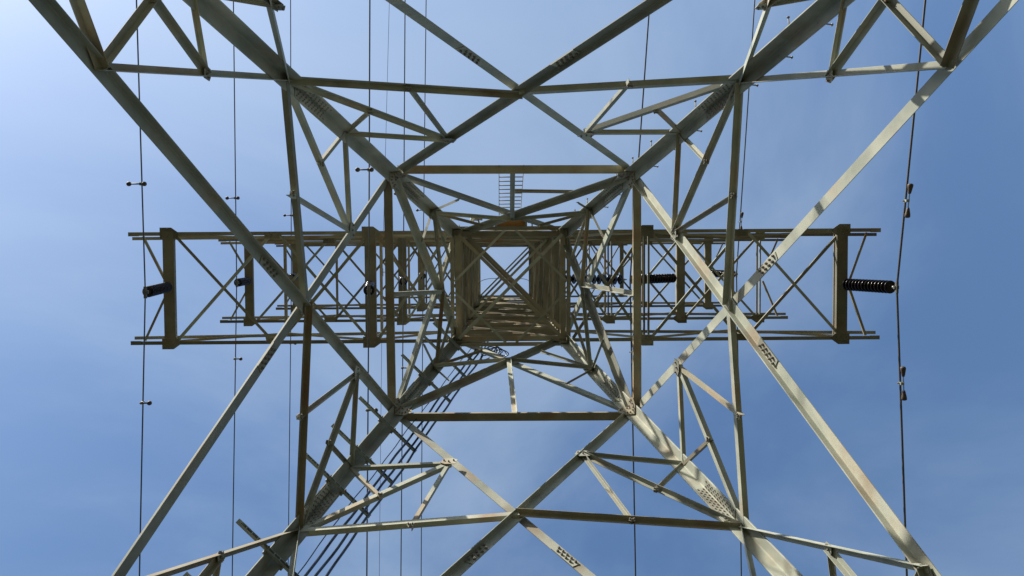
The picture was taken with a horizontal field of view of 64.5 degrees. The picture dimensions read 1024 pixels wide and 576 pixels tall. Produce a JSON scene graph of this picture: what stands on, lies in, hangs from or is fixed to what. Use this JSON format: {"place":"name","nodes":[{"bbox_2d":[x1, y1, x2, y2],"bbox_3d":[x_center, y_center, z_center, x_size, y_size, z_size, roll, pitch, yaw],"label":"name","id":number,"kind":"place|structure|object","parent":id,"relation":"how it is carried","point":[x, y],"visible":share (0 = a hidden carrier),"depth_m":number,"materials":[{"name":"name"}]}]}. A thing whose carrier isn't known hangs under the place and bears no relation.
{"place":"outdoors","nodes":[
{"label":"outdoors","id":0,"kind":"place"},
{"bbox_2d":[0,0,1023,575],"label":"sky","id":1,"kind":"structure","parent":0,"point":[72,272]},
{"bbox_3d":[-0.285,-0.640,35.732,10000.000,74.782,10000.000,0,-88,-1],"label":"ground","id":2,"kind":"structure","parent":0,"visible":0},
{"bbox_2d":[29,0,1018,575],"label":"transmission tower","id":3,"kind":"structure","parent":2,"relation":"on","point":[541,316],"depth_m":13.64,"materials":[{"name":"metal"}]},
{"bbox_2d":[142,282,172,297],"bbox_3d":[-8.202,0.035,18.789,0.525,2.234,0.266,7,-88,-1],"label":"insulator string","id":4,"kind":"object","parent":3,"relation":"hanging from","point":[156,289],"visible":1,"depth_m":18.34,"materials":[{"name":"brown ceramic"}]},
{"bbox_2d":[136,0,145,575],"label":"conductor cable","id":5,"kind":"object","parent":4,"relation":"hanging from","point":[144,299],"visible":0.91,"depth_m":17.57,"materials":[{"name":"metal"}]},
{"bbox_2d":[126,182,146,185],"bbox_3d":[-8.052,-2.233,17.410,0.430,0.140,0.099,0,-88,-1],"label":"vibration damper","id":6,"kind":"object","parent":5,"relation":"attached to","point":[139,183],"visible":1,"depth_m":17.37,"materials":[{"name":"metal"}]},
{"bbox_2d":[139,401,151,404],"bbox_3d":[-7.935,2.493,17.588,0.260,0.140,0.099,0,-88,-1],"label":"vibration damper","id":7,"kind":"object","parent":5,"relation":"attached to","point":[147,402],"visible":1,"depth_m":17.55,"materials":[{"name":"metal"}]},
{"bbox_2d":[234,277,250,286],"bbox_3d":[-8.448,-0.197,25.453,0.492,2.237,0.260,0,-88,-1],"label":"insulator string","id":8,"kind":"object","parent":3,"relation":"hanging from","point":[244,281],"visible":1,"depth_m":24.75,"materials":[{"name":"brown ceramic"}]},
{"bbox_2d":[232,2,236,575],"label":"conductor cable","id":9,"kind":"object","parent":8,"relation":"hanging from","point":[236,304],"visible":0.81,"depth_m":24.16,"materials":[{"name":"metal"}]},
{"bbox_2d":[225,196,239,199],"bbox_3d":[-8.283,-2.666,24.053,0.420,0.140,0.099,0,-88,-1],"label":"vibration damper","id":10,"kind":"object","parent":9,"relation":"attached to","point":[227,197],"visible":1,"depth_m":24.02,"materials":[{"name":"metal"}]},
{"bbox_2d":[363,281,374,296],"bbox_3d":[-3.313,0.002,18.866,0.495,2.234,0.266,8,-88,-1],"label":"insulator string","id":11,"kind":"object","parent":3,"relation":"hanging from","point":[368,290],"visible":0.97,"depth_m":18.01,"materials":[{"name":"brown ceramic"}]},
{"bbox_2d":[366,0,370,575],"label":"conductor cable","id":12,"kind":"object","parent":11,"relation":"hanging from","point":[368,283],"visible":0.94,"depth_m":17.62,"materials":[{"name":"metal"}]},
{"bbox_2d":[355,167,373,171],"bbox_3d":[-3.171,-2.545,17.456,0.400,0.140,0.099,0,-88,-1],"label":"vibration damper","id":13,"kind":"object","parent":12,"relation":"attached to","point":[370,169],"visible":1,"depth_m":17.41,"materials":[{"name":"metal"}]},
{"bbox_2d":[296,347,471,575],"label":"feeder cable","id":14,"kind":"object","parent":3,"relation":"attached to","point":[371,477],"visible":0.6,"depth_m":13.74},
{"bbox_2d":[304,349,475,575],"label":"feeder cable","id":15,"kind":"object","parent":3,"relation":"attached to","point":[365,496],"visible":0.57,"depth_m":13.77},
{"bbox_2d":[314,346,482,575],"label":"feeder cable","id":16,"kind":"object","parent":3,"relation":"attached to","point":[367,506],"visible":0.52,"depth_m":13.86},
{"bbox_2d":[399,276,406,285],"bbox_3d":[-3.438,-0.231,25.532,0.477,2.237,0.260,0,-88,-1],"label":"insulator string","id":17,"kind":"object","parent":3,"relation":"hanging from","point":[402,281],"visible":0.92,"depth_m":24.67,"materials":[{"name":"brown ceramic"}]},
{"bbox_2d":[400,0,405,575],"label":"conductor cable","id":18,"kind":"object","parent":17,"relation":"hanging from","point":[403,290],"visible":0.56,"depth_m":24.22,"materials":[{"name":"metal"}]},
{"bbox_2d":[325,341,488,575],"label":"feeder cable","id":19,"kind":"object","parent":3,"relation":"attached to","point":[376,504],"visible":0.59,"depth_m":14.01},
{"bbox_2d":[480,346,508,359],"bbox_3d":[-0.435,1.613,20.503,0.724,0.888,0.372,0,-88,-1],"label":"cable coil","id":20,"kind":"object","parent":3,"relation":"hanging from","point":[496,349],"visible":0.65,"depth_m":20.45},
{"bbox_2d":[566,274,626,284],"bbox_3d":[2.444,-0.283,25.965,2.245,1.571,0.330,0,-88,-1],"label":"insulator string","id":21,"kind":"object","parent":3,"relation":"hanging from","point":[619,279],"visible":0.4,"depth_m":25.63,"materials":[{"name":"brown ceramic"}]},
{"bbox_2d":[631,274,676,283],"bbox_3d":[4.568,-0.296,25.976,1.825,1.614,0.305,0,-88,-1],"label":"insulator string","id":22,"kind":"object","parent":3,"relation":"hanging from","point":[663,278],"visible":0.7,"depth_m":26.01,"materials":[{"name":"brown ceramic"}]},
{"bbox_2d":[629,15,649,575],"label":"conductor cable","id":23,"kind":"object","parent":22,"relation":"hanging from","point":[630,311],"visible":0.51,"depth_m":24.94,"materials":[{"name":"metal"}]},
{"bbox_2d":[711,270,737,277],"bbox_3d":[8.436,-0.572,32.569,0.763,1.849,0.300,0,-88,-1],"label":"insulator string","id":24,"kind":"object","parent":3,"relation":"hanging from","point":[720,272],"visible":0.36,"depth_m":32.49,"materials":[{"name":"brown ceramic"}]},
{"bbox_2d":[736,0,754,575],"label":"conductor cable","id":25,"kind":"object","parent":24,"relation":"hanging from","point":[740,219],"visible":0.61,"depth_m":31.28,"materials":[{"name":"metal"}]},
{"bbox_2d":[738,212,743,228],"bbox_3d":[8.874,-2.562,31.410,0.191,0.172,0.751,0,-88,-1],"label":"bell damper","id":26,"kind":"object","parent":25,"relation":"attached to","point":[742,213],"visible":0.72,"depth_m":31.38,"materials":[{"name":"metal"}]},
{"bbox_2d":[842,278,898,293],"bbox_3d":[8.366,-0.054,19.049,0.522,2.234,0.300,0,-88,-1],"label":"insulator string","id":27,"kind":"object","parent":3,"relation":"hanging from","point":[876,286],"visible":1,"depth_m":18.82,"materials":[{"name":"brown ceramic"}]},
{"bbox_2d":[896,0,925,575],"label":"conductor cable","id":28,"kind":"object","parent":27,"relation":"hanging from","point":[897,280],"visible":0.88,"depth_m":17.82,"materials":[{"name":"metal"}]},
{"bbox_2d":[897,366,906,400],"bbox_3d":[8.593,2.103,17.846,0.181,0.172,0.751,0,-88,-1],"label":"bell damper","id":29,"kind":"object","parent":28,"relation":"attached to","point":[903,372],"visible":1,"depth_m":17.82,"materials":[{"name":"metal"}]},
{"bbox_2d":[902,183,913,217],"bbox_3d":[8.639,-1.907,17.708,0.177,0.172,0.751,3,-88,-1],"label":"bell damper","id":30,"kind":"object","parent":28,"relation":"attached to","point":[910,188],"visible":1,"depth_m":17.68,"materials":[{"name":"metal"}]},
{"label":"insulator string","id":31,"kind":"object","parent":3,"relation":"hanging from","visible":0},
{"bbox_2d":[421,0,426,575],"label":"conductor cable","id":32,"kind":"object","parent":31,"relation":"hanging from","point":[422,295],"visible":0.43,"depth_m":31.18,"materials":[{"name":"metal"}]},
{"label":"earth wire hanger","id":33,"kind":"object","parent":3,"relation":"hanging from","visible":0},
{"bbox_2d":[379,26,388,575],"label":"earth wire","id":34,"kind":"object","parent":33,"relation":"hanging from","point":[381,343],"visible":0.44,"depth_m":40.19,"materials":[{"name":"metal"}]},
{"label":"insulator string","id":35,"kind":"object","parent":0,"visible":0},
{"bbox_2d":[288,0,291,564],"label":"conductor cable","id":36,"kind":"object","parent":35,"relation":"hanging from","point":[291,303],"visible":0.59,"depth_m":31.19,"materials":[{"name":"metal"}]}
]}

